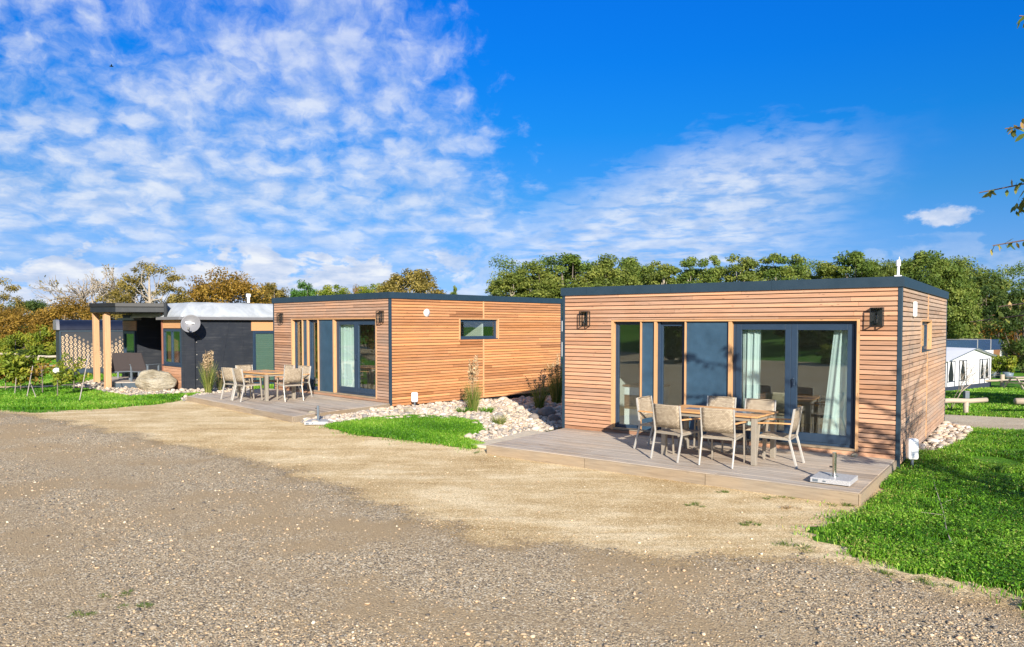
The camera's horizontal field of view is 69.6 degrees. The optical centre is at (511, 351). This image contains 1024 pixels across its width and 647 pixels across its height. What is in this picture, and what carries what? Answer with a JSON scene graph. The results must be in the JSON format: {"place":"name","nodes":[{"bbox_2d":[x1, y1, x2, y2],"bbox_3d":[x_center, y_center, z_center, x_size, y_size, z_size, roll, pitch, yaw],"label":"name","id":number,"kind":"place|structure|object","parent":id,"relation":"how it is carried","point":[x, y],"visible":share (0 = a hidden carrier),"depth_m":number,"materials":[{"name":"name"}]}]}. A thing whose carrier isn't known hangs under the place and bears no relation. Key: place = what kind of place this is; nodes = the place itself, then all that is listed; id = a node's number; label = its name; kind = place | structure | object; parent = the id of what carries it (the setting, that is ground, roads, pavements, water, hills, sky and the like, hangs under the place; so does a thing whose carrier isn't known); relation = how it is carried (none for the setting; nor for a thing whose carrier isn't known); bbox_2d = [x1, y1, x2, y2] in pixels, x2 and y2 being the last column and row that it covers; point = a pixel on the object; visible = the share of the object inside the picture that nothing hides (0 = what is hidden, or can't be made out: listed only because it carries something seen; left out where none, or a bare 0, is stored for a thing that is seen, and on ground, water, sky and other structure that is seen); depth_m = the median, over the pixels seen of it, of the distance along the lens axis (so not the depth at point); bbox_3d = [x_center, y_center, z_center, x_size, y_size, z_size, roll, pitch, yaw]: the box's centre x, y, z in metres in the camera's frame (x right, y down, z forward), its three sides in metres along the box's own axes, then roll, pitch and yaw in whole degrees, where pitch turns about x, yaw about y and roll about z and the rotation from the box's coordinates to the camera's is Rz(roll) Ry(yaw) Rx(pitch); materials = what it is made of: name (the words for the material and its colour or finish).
{"place":"outdoors","nodes":[
{"label":"outdoors","id":0,"kind":"place"},
{"bbox_2d":[0,412,1023,646],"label":"gravel yard","id":1,"kind":"structure","parent":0,"point":[31,605],"depth_m":6.66,"materials":[{"name":"beige gravel"}]},
{"bbox_2d":[0,400,1023,618],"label":"sand forecourt","id":2,"kind":"structure","parent":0,"point":[627,503],"depth_m":9.93,"materials":[{"name":"beige sand"}]},
{"bbox_2d":[187,388,389,422],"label":"wooden deck","id":3,"kind":"structure","parent":2,"relation":"on","point":[298,408],"depth_m":19.14,"materials":[{"name":"brown wood"}]},
{"bbox_2d":[220,367,251,399],"bbox_3d":[-7.609,0.883,20.306,0.612,0.883,0.646,2,3,38],"label":"garden chair","id":4,"kind":"object","parent":3,"relation":"on","point":[228,374],"visible":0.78,"depth_m":20.15,"materials":[{"name":"beige fabric"}]},
{"bbox_2d":[232,368,262,401],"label":"garden chair","id":5,"kind":"object","parent":3,"relation":"on","point":[239,376],"visible":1,"depth_m":19.76,"materials":[{"name":"beige fabric"}]},
{"bbox_2d":[235,365,262,396],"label":"garden chair","id":6,"kind":"object","parent":3,"relation":"on","point":[246,367],"visible":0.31,"depth_m":21.34,"materials":[{"name":"beige fabric"}]},
{"bbox_2d":[237,370,294,400],"bbox_3d":[-6.850,0.942,20.496,1.620,0.745,0.920,2,3,42],"label":"garden table","id":7,"kind":"object","parent":3,"relation":"on","point":[265,374],"visible":0.8,"depth_m":20.10,"materials":[{"name":"brown wood"}]},
{"bbox_2d":[276,368,303,401],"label":"garden chair","id":8,"kind":"object","parent":3,"relation":"on","point":[295,375],"visible":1,"depth_m":19.71,"materials":[{"name":"beige fabric"}]},
{"bbox_2d":[283,365,312,397],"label":"garden chair","id":9,"kind":"object","parent":3,"relation":"on","point":[306,371],"visible":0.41,"depth_m":20.86,"materials":[{"name":"beige fabric"}]},
{"bbox_2d":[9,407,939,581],"bbox_3d":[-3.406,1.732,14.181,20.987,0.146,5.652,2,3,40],"label":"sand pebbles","id":10,"kind":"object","parent":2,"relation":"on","point":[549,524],"visible":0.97,"depth_m":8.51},
{"bbox_2d":[475,430,542,448],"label":"paving slab","id":11,"kind":"structure","parent":2,"relation":"on","point":[514,436],"depth_m":14.53,"materials":[{"name":"concrete"}]},
{"bbox_2d":[486,428,896,506],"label":"wooden deck","id":12,"kind":"structure","parent":2,"relation":"on","point":[779,474],"depth_m":11.47,"materials":[{"name":"brown wood"}]},
{"bbox_2d":[633,396,679,448],"bbox_3d":[2.498,1.238,12.651,0.646,0.883,0.612,2,3,39],"label":"garden chair","id":13,"kind":"object","parent":12,"relation":"on","point":[644,407],"visible":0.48,"depth_m":12.71,"materials":[{"name":"beige fabric"}]},
{"bbox_2d":[650,403,699,462],"bbox_3d":[2.608,1.271,11.718,0.646,0.883,0.612,-2,3,-42],"label":"garden chair","id":14,"kind":"object","parent":12,"relation":"on","point":[669,418],"visible":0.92,"depth_m":11.57,"materials":[{"name":"beige fabric"}]},
{"bbox_2d":[693,396,736,452],"bbox_3d":[3.491,1.239,12.642,0.612,0.883,0.646,2,3,39],"label":"garden chair","id":15,"kind":"object","parent":12,"relation":"on","point":[721,401],"visible":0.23,"depth_m":12.79,"materials":[{"name":"beige fabric"}]},
{"bbox_2d":[661,404,777,465],"bbox_3d":[3.340,1.329,11.934,1.620,0.745,0.920,2,3,39],"label":"garden table","id":16,"kind":"object","parent":12,"relation":"on","point":[753,416],"visible":0.66,"depth_m":11.74,"materials":[{"name":"brown wood"}]},
{"bbox_2d":[698,407,747,468],"bbox_3d":[3.216,1.288,11.251,0.612,0.883,0.646,1,2,34],"label":"garden chair","id":17,"kind":"object","parent":12,"relation":"on","point":[718,423],"visible":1,"depth_m":11.07,"materials":[{"name":"beige fabric"}]},
{"bbox_2d":[732,398,776,456],"bbox_3d":[4.014,1.255,12.192,0.612,0.883,0.646,2,3,39],"label":"garden chair","id":18,"kind":"object","parent":12,"relation":"on","point":[760,404],"visible":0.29,"depth_m":12.31,"materials":[{"name":"beige fabric"}]},
{"bbox_2d":[757,406,804,468],"bbox_3d":[4.093,1.287,11.262,0.646,0.883,0.612,1,2,33],"label":"garden chair","id":19,"kind":"object","parent":12,"relation":"on","point":[794,424],"visible":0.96,"depth_m":11.16,"materials":[{"name":"beige fabric"}]},
{"bbox_2d":[810,452,857,485],"bbox_3d":[4.360,1.569,9.961,0.500,0.400,0.501,1,2,36],"label":"umbrella base","id":20,"kind":"object","parent":12,"relation":"on","point":[834,477],"visible":1,"depth_m":9.88,"materials":[{"name":"concrete"}]},
{"bbox_2d":[0,327,1023,621],"bbox_3d":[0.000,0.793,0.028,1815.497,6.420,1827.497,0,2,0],"label":"ground","id":21,"kind":"structure","parent":0,"point":[980,457],"depth_m":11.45,"materials":[{"name":"green plant"}]},
{"bbox_2d":[0,277,34,334],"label":"tree","id":22,"kind":"object","parent":21,"relation":"on","point":[16,299],"visible":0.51,"depth_m":51.96,"materials":[{"name":"brown plant"}]},
{"bbox_2d":[0,334,36,359],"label":"bush","id":23,"kind":"object","parent":21,"relation":"on","point":[4,343],"visible":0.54,"depth_m":45.50,"materials":[{"name":"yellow plant"}]},
{"bbox_2d":[0,345,50,388],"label":"sapling","id":24,"kind":"object","parent":21,"relation":"on","point":[13,365],"visible":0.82,"depth_m":23.92,"materials":[{"name":"green plant"}]},
{"bbox_2d":[0,305,51,350],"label":"tree","id":25,"kind":"object","parent":21,"relation":"on","point":[13,320],"visible":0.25,"depth_m":47.89,"materials":[{"name":"orange plant"}]},
{"bbox_2d":[10,325,55,354],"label":"bush","id":26,"kind":"object","parent":21,"relation":"on","point":[21,339],"visible":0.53,"depth_m":46.27,"materials":[{"name":"green plant"}]},
{"bbox_2d":[0,299,66,333],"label":"tree","id":27,"kind":"object","parent":21,"relation":"on","point":[33,305],"visible":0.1,"depth_m":65.43,"materials":[{"name":"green plant"}]},
{"bbox_2d":[27,361,55,391],"bbox_3d":[-14.884,0.866,23.344,0.766,1.092,0.964,-1,2,-27],"label":"sapling","id":28,"kind":"object","parent":21,"relation":"on","point":[41,368],"visible":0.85,"depth_m":23.27,"materials":[{"name":"brown plant"}]},
{"bbox_2d":[42,360,71,395],"bbox_3d":[-13.811,0.854,22.308,0.778,1.188,0.687,0,2,0],"label":"sapling","id":29,"kind":"object","parent":21,"relation":"on","point":[60,371],"visible":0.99,"depth_m":22.37,"materials":[{"name":"green plant"}]},
{"bbox_2d":[23,296,112,349],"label":"tree","id":30,"kind":"object","parent":21,"relation":"on","point":[59,311],"visible":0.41,"depth_m":48.48,"materials":[{"name":"orange plant"}]},
{"bbox_2d":[55,350,91,389],"bbox_3d":[-14.530,0.678,24.204,1.063,1.408,0.969,1,2,28],"label":"sapling","id":31,"kind":"object","parent":21,"relation":"on","point":[79,376],"visible":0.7,"depth_m":24.22,"materials":[{"name":"green plant"}]},
{"bbox_2d":[46,268,121,325],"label":"tree","id":32,"kind":"object","parent":21,"relation":"on","point":[82,295],"visible":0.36,"depth_m":57.13,"materials":[{"name":"brown plant"}]},
{"bbox_2d":[53,320,122,374],"bbox_3d":[-17.947,-0.225,34.010,5.380,2.422,3.150,-1,2,-34],"label":"lattice hut","id":33,"kind":"object","parent":21,"relation":"on","point":[74,339],"visible":0.31,"depth_m":31.85,"materials":[{"name":"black wood"}]},
{"bbox_2d":[29,263,151,310],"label":"tree","id":34,"kind":"object","parent":21,"relation":"on","point":[102,292],"visible":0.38,"depth_m":58.79,"materials":[{"name":"brown plant"}]},
{"bbox_2d":[95,261,197,319],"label":"tree","id":35,"kind":"object","parent":21,"relation":"on","point":[128,289],"visible":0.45,"depth_m":57.25,"materials":[{"name":"beige plant"}]},
{"bbox_2d":[76,381,248,400],"bbox_3d":[-12.145,1.253,26.038,10.648,0.001,4.994,2,3,39],"label":"stone bed","id":36,"kind":"object","parent":21,"relation":"on","point":[111,389],"visible":0.13,"depth_m":24.44,"materials":[{"name":"beige stone"}]},
{"bbox_2d":[103,376,137,387],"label":"wooden deck","id":37,"kind":"structure","parent":36,"relation":"on","point":[121,382],"depth_m":25.69,"materials":[{"name":"grey wood"}]},
{"bbox_2d":[111,353,129,379],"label":"lounge chair","id":38,"kind":"object","parent":37,"relation":"on","point":[120,362],"visible":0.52,"depth_m":25.57,"materials":[{"name":"grey fabric"}]},
{"bbox_2d":[127,353,159,381],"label":"lounge chair","id":39,"kind":"object","parent":37,"relation":"on","point":[137,362],"visible":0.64,"depth_m":25.55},
{"bbox_2d":[89,303,167,387],"bbox_3d":[-14.031,-0.241,26.961,2.541,2.950,5.388,-1,2,-26],"label":"terrace canopy","id":40,"kind":"object","parent":36,"relation":"on","point":[106,310],"visible":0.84,"depth_m":25.16,"materials":[{"name":"beige wood"}]},
{"bbox_2d":[135,369,176,390],"bbox_3d":[-11.825,1.000,24.497,1.253,0.776,0.905,1,2,21],"label":"boulder","id":41,"kind":"object","parent":36,"relation":"on","point":[152,380],"visible":0.91,"depth_m":24.23,"materials":[{"name":"beige stone"}]},
{"bbox_2d":[199,350,217,392],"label":"ornamental grass","id":42,"kind":"object","parent":36,"relation":"on","point":[207,380],"depth_m":23.45,"materials":[{"name":"plant"}]},
{"bbox_2d":[117,294,273,388],"bbox_3d":[-10.255,-0.525,29.050,7.002,3.330,7.987,2,3,44],"label":"mobile home","id":43,"kind":"object","parent":21,"relation":"on","point":[179,340],"visible":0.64,"depth_m":25.67,"materials":[{"name":"wood"}]},
{"bbox_2d":[163,329,180,365],"bbox_3d":[-11.538,-0.145,25.069,1.480,1.230,0.080,2,3,44],"label":"window","id":44,"kind":"structure","parent":43,"relation":"in","point":[172,362],"depth_m":25.09,"materials":[{"name":"grey glass"}]},
{"bbox_2d":[253,331,273,384],"bbox_3d":[-8.858,0.244,26.547,0.064,1.950,1.000,2,3,44],"label":"door","id":45,"kind":"structure","parent":43,"relation":"in","point":[262,340],"depth_m":26.46,"materials":[{"name":"green glass"}]},
{"bbox_2d":[174,266,272,303],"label":"tree","id":46,"kind":"object","parent":21,"relation":"on","point":[201,291],"visible":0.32,"depth_m":60.60,"materials":[{"name":"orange plant"}]},
{"bbox_2d":[252,282,289,303],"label":"tree","id":47,"kind":"object","parent":21,"relation":"on","point":[276,293],"visible":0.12,"depth_m":67.42,"materials":[{"name":"beige plant"}]},
{"bbox_2d":[288,279,316,296],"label":"tree","id":48,"kind":"object","parent":21,"relation":"on","point":[304,292],"visible":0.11,"depth_m":85.45,"materials":[{"name":"green plant"}]},
{"bbox_2d":[315,284,350,295],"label":"tree","id":49,"kind":"object","parent":21,"relation":"on","point":[328,288],"visible":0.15,"depth_m":83.28,"materials":[{"name":"green plant"}]},
{"bbox_2d":[374,268,446,293],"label":"tree","id":50,"kind":"object","parent":21,"relation":"on","point":[418,281],"visible":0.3,"depth_m":82.30,"materials":[{"name":"yellow plant"}]},
{"bbox_2d":[272,292,561,406],"bbox_3d":[-3.026,-0.159,23.659,6.288,3.065,6.962,2,3,45],"label":"wooden cabin","id":51,"kind":"object","parent":21,"relation":"on","point":[426,347],"visible":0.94,"depth_m":21.24,"materials":[{"name":"brown wood"}]},
{"bbox_2d":[295,320,301,387],"bbox_3d":[-6.466,0.087,22.541,0.566,2.087,0.070,2,3,45],"label":"window","id":52,"kind":"structure","parent":51,"relation":"in","point":[296,321],"depth_m":22.68,"materials":[{"name":"beige wood"}]},
{"bbox_2d":[309,320,317,389],"bbox_3d":[-5.833,0.110,21.893,0.556,2.087,0.100,2,3,45],"label":"window","id":53,"kind":"structure","parent":51,"relation":"in","point":[311,322],"depth_m":22.03,"materials":[{"name":"grey glass"}]},
{"bbox_2d":[337,321,355,392],"bbox_3d":[-4.626,0.151,20.706,0.951,1.983,0.062,2,3,45],"label":"door","id":54,"kind":"structure","parent":51,"relation":"in","point":[340,388],"depth_m":20.91,"materials":[{"name":"grey metal"}]},
{"bbox_2d":[341,325,353,386],"bbox_3d":[-4.685,0.176,20.900,0.904,2.146,0.073,2,3,43],"label":"curtain","id":55,"kind":"object","parent":51,"relation":"hanging from","point":[347,355],"visible":0.7,"depth_m":20.89,"materials":[{"name":"white fabric"}]},
{"bbox_2d":[355,321,375,394],"bbox_3d":[-3.957,0.176,19.994,0.993,1.983,0.132,2,3,45],"label":"door","id":56,"kind":"structure","parent":51,"relation":"in","point":[357,356],"depth_m":20.28,"materials":[{"name":"grey metal"}]},
{"bbox_2d":[460,319,495,338],"bbox_3d":[-1.009,-0.642,21.391,0.050,0.546,1.476,2,3,45],"label":"window","id":57,"kind":"structure","parent":51,"relation":"in","point":[461,320],"depth_m":21.42,"materials":[{"name":"grey metal"}]},
{"bbox_2d":[299,405,554,435],"bbox_3d":[0.151,1.574,18.618,5.855,0.120,9.998,2,3,42],"label":"stone bed","id":58,"kind":"object","parent":21,"relation":"on","point":[476,435],"visible":0.02,"depth_m":16.23,"materials":[{"name":"beige stone"}]},
{"bbox_2d":[460,354,483,411],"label":"ornamental grass","id":59,"kind":"object","parent":58,"relation":"on","point":[473,402],"depth_m":18.46,"materials":[{"name":"plant"}]},
{"bbox_2d":[74,379,972,450],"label":"river stones","id":60,"kind":"object","parent":58,"relation":"on","point":[945,433],"visible":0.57,"depth_m":17.70,"materials":[{"name":"beige stone"}]},
{"bbox_2d":[520,367,559,408],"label":"ornamental grass","id":61,"kind":"object","parent":58,"relation":"on","point":[539,401],"depth_m":19.73,"materials":[{"name":"plant"}]},
{"bbox_2d":[542,353,561,403],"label":"ornamental grass","id":62,"kind":"object","parent":58,"relation":"on","point":[557,383],"depth_m":21.28,"materials":[{"name":"plant"}]},
{"bbox_2d":[491,270,534,296],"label":"tree","id":63,"kind":"object","parent":21,"relation":"on","point":[522,293],"visible":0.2,"depth_m":86.87,"materials":[{"name":"green plant"}]},
{"bbox_2d":[484,261,565,298],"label":"tree","id":64,"kind":"object","parent":21,"relation":"on","point":[526,280],"visible":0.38,"depth_m":87.40,"materials":[{"name":"green plant"}]},
{"bbox_2d":[534,252,613,297],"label":"tree","id":65,"kind":"object","parent":21,"relation":"on","point":[570,265],"visible":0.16,"depth_m":90.41,"materials":[{"name":"green plant"}]},
{"bbox_2d":[571,253,644,287],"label":"tree","id":66,"kind":"object","parent":21,"relation":"on","point":[617,276],"visible":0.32,"depth_m":86.49,"materials":[{"name":"green plant"}]},
{"bbox_2d":[614,256,656,284],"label":"tree","id":67,"kind":"object","parent":21,"relation":"on","point":[643,269],"visible":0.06,"depth_m":90.90,"materials":[{"name":"green plant"}]},
{"bbox_2d":[642,260,683,284],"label":"tree","id":68,"kind":"object","parent":21,"relation":"on","point":[662,276],"visible":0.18,"depth_m":85.48,"materials":[{"name":"green plant"}]},
{"bbox_2d":[675,256,708,283],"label":"tree","id":69,"kind":"object","parent":21,"relation":"on","point":[690,274],"visible":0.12,"depth_m":88.73,"materials":[{"name":"green plant"}]},
{"bbox_2d":[693,255,735,282],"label":"tree","id":70,"kind":"object","parent":21,"relation":"on","point":[714,275],"visible":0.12,"depth_m":87.50,"materials":[{"name":"green plant"}]},
{"bbox_2d":[717,253,766,281],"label":"tree","id":71,"kind":"object","parent":21,"relation":"on","point":[747,266],"visible":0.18,"depth_m":85.22,"materials":[{"name":"green plant"}]},
{"bbox_2d":[561,257,948,468],"bbox_3d":[5.538,0.028,16.076,6.318,3.416,6.962,1,2,36],"label":"wooden cabin","id":72,"kind":"object","parent":21,"relation":"on","point":[685,341],"visible":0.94,"depth_m":13.49,"materials":[{"name":"brown wood"}]},
{"bbox_2d":[615,322,639,428],"bbox_3d":[2.302,0.467,14.449,0.566,2.087,0.070,1,2,36],"label":"window","id":73,"kind":"structure","parent":72,"relation":"in","point":[617,405],"depth_m":14.56,"materials":[{"name":"grey metal"}]},
{"bbox_2d":[622,383,670,424],"bbox_3d":[2.732,1.126,14.952,0.760,0.900,0.660,1,2,36],"label":"kitchen cabinet","id":74,"kind":"object","parent":72,"relation":"in","point":[631,392],"visible":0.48,"depth_m":14.82,"materials":[{"name":"white plastic"}]},
{"bbox_2d":[657,321,684,429],"bbox_3d":[3.029,0.486,13.910,0.556,2.087,0.100,1,2,36],"label":"window","id":75,"kind":"structure","parent":72,"relation":"in","point":[661,325],"depth_m":14.00,"materials":[{"name":"grey metal"}]},
{"bbox_2d":[743,330,760,424],"bbox_3d":[4.271,0.544,13.136,0.315,2.146,0.073,1,2,33],"label":"curtain","id":76,"kind":"object","parent":72,"relation":"hanging from","point":[751,359],"visible":0.62,"depth_m":13.13,"materials":[{"name":"white fabric"}]},
{"bbox_2d":[735,324,791,435],"bbox_3d":[4.406,0.520,12.923,0.951,1.983,0.062,1,2,36],"label":"door","id":77,"kind":"structure","parent":72,"relation":"in","point":[739,327],"depth_m":12.81,"materials":[{"name":"grey metal"}]},
{"bbox_2d":[762,391,802,431],"bbox_3d":[4.985,1.184,13.638,0.612,0.883,0.646,2,3,41],"label":"garden chair","id":78,"kind":"object","parent":72,"relation":"in","point":[779,397],"visible":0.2,"depth_m":13.43,"materials":[{"name":"beige fabric"}]},
{"bbox_2d":[761,394,819,429],"bbox_3d":[5.712,1.235,14.050,1.620,0.745,0.920,1,2,36],"label":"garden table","id":79,"kind":"object","parent":72,"relation":"in","point":[809,398],"visible":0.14,"depth_m":13.83,"materials":[{"name":"brown wood"}]},
{"bbox_2d":[815,395,825,432],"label":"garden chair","id":80,"kind":"object","parent":72,"relation":"in","point":[821,405],"visible":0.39,"depth_m":12.98,"materials":[{"name":"fabric"}]},
{"bbox_2d":[790,324,854,444],"bbox_3d":[5.178,0.541,12.327,0.993,1.983,0.132,1,2,36],"label":"door","id":81,"kind":"structure","parent":72,"relation":"in","point":[803,436],"depth_m":12.26,"materials":[{"name":"grey metal"}]},
{"bbox_2d":[821,330,847,435],"bbox_3d":[5.462,0.574,12.283,0.603,2.146,0.073,1,2,34],"label":"curtain","id":82,"kind":"object","parent":72,"relation":"hanging from","point":[834,418],"visible":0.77,"depth_m":12.31,"materials":[{"name":"white fabric"}]},
{"bbox_2d":[489,253,1023,295],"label":"treeline","id":83,"kind":"object","parent":21,"relation":"on","point":[1013,271],"visible":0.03,"depth_m":98.95,"materials":[{"name":"green plant"}]},
{"bbox_2d":[742,252,800,281],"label":"tree","id":84,"kind":"object","parent":21,"relation":"on","point":[766,272],"visible":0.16,"depth_m":88.79,"materials":[{"name":"green plant"}]},
{"bbox_2d":[778,253,811,279],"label":"tree","id":85,"kind":"object","parent":21,"relation":"on","point":[799,268],"visible":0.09,"depth_m":91.19,"materials":[{"name":"green plant"}]},
{"bbox_2d":[802,260,845,279],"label":"tree","id":86,"kind":"object","parent":21,"relation":"on","point":[826,270],"visible":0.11,"depth_m":82.95,"materials":[{"name":"green plant"}]},
{"bbox_2d":[831,250,891,277],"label":"tree","id":87,"kind":"object","parent":21,"relation":"on","point":[862,264],"visible":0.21,"depth_m":80.88,"materials":[{"name":"green plant"}]},
{"bbox_2d":[873,259,903,276],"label":"tree","id":88,"kind":"object","parent":21,"relation":"on","point":[885,270],"visible":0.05,"depth_m":73.13,"materials":[{"name":"green plant"}]},
{"bbox_2d":[906,438,918,466],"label":"socket pillar","id":89,"kind":"structure","parent":21,"relation":"on","point":[912,449],"depth_m":11.74,"materials":[{"name":"white plastic"}]},
{"bbox_2d":[893,250,958,335],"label":"tree","id":90,"kind":"object","parent":21,"relation":"on","point":[910,268],"visible":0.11,"depth_m":76.78,"materials":[{"name":"green plant"}]},
{"bbox_2d":[912,258,983,338],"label":"tree","id":91,"kind":"object","parent":21,"relation":"on","point":[957,282],"visible":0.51,"depth_m":72.11,"materials":[{"name":"green plant"}]},
{"bbox_2d":[945,398,987,412],"bbox_3d":[11.548,1.472,18.944,1.509,0.528,0.153,0,2,-11],"label":"log barrier","id":92,"kind":"object","parent":21,"relation":"on","point":[965,402],"visible":0.71,"depth_m":18.92,"materials":[{"name":"beige wood"}]},
{"bbox_2d":[945,347,996,390],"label":"awning tent","id":93,"kind":"object","parent":21,"relation":"on","point":[954,363],"visible":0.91,"depth_m":45.89,"materials":[{"name":"white fabric"}]},
{"bbox_2d":[946,361,955,386],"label":"window","id":94,"kind":"structure","parent":93,"relation":"in","point":[951,364],"depth_m":44.38,"materials":[{"name":"white fabric"}]},
{"bbox_2d":[979,358,989,382],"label":"window","id":95,"kind":"structure","parent":93,"relation":"in","point":[982,363],"depth_m":47.25,"materials":[{"name":"white fabric"}]},
{"bbox_2d":[946,357,1000,408],"bbox_3d":[12.053,0.879,19.643,2.295,1.485,1.834,0,2,0],"label":"bare shrub","id":96,"kind":"object","parent":21,"relation":"on","point":[964,388],"visible":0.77,"depth_m":19.57,"materials":[{"name":"brown plant"}]},
{"bbox_2d":[944,258,1011,327],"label":"tree","id":97,"kind":"object","parent":21,"relation":"on","point":[963,263],"visible":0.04,"depth_m":81.48,"materials":[{"name":"green plant"}]},
{"bbox_2d":[945,271,1017,336],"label":"tree","id":98,"kind":"object","parent":21,"relation":"on","point":[989,288],"visible":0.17,"depth_m":80.04,"materials":[{"name":"green plant"}]},
{"bbox_2d":[965,15,1023,331],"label":"cherry tree","id":99,"kind":"object","parent":21,"relation":"on","point":[1020,207],"visible":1,"depth_m":6.88,"materials":[{"name":"green plant"}]},
{"bbox_2d":[980,287,1023,372],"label":"tree","id":100,"kind":"object","parent":21,"relation":"on","point":[1013,347],"visible":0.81,"depth_m":61.62,"materials":[{"name":"green plant"}]},
{"bbox_2d":[1000,355,1018,378],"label":"potted plant","id":101,"kind":"object","parent":21,"relation":"on","point":[1009,366],"visible":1,"depth_m":54.81,"materials":[{"name":"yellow plant"}]},
{"bbox_2d":[0,0,1023,324],"label":"sky","id":102,"kind":"structure","parent":0,"point":[348,143],"materials":[{"name":"blue"}]},
{"bbox_2d":[946,339,1007,356],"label":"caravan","id":103,"kind":"object","parent":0,"point":[992,346],"visible":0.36,"depth_m":59.85,"materials":[{"name":"blue plastic"}]},
{"bbox_2d":[945,415,1023,429],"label":"path","id":104,"kind":"structure","parent":0,"point":[994,422],"depth_m":17.52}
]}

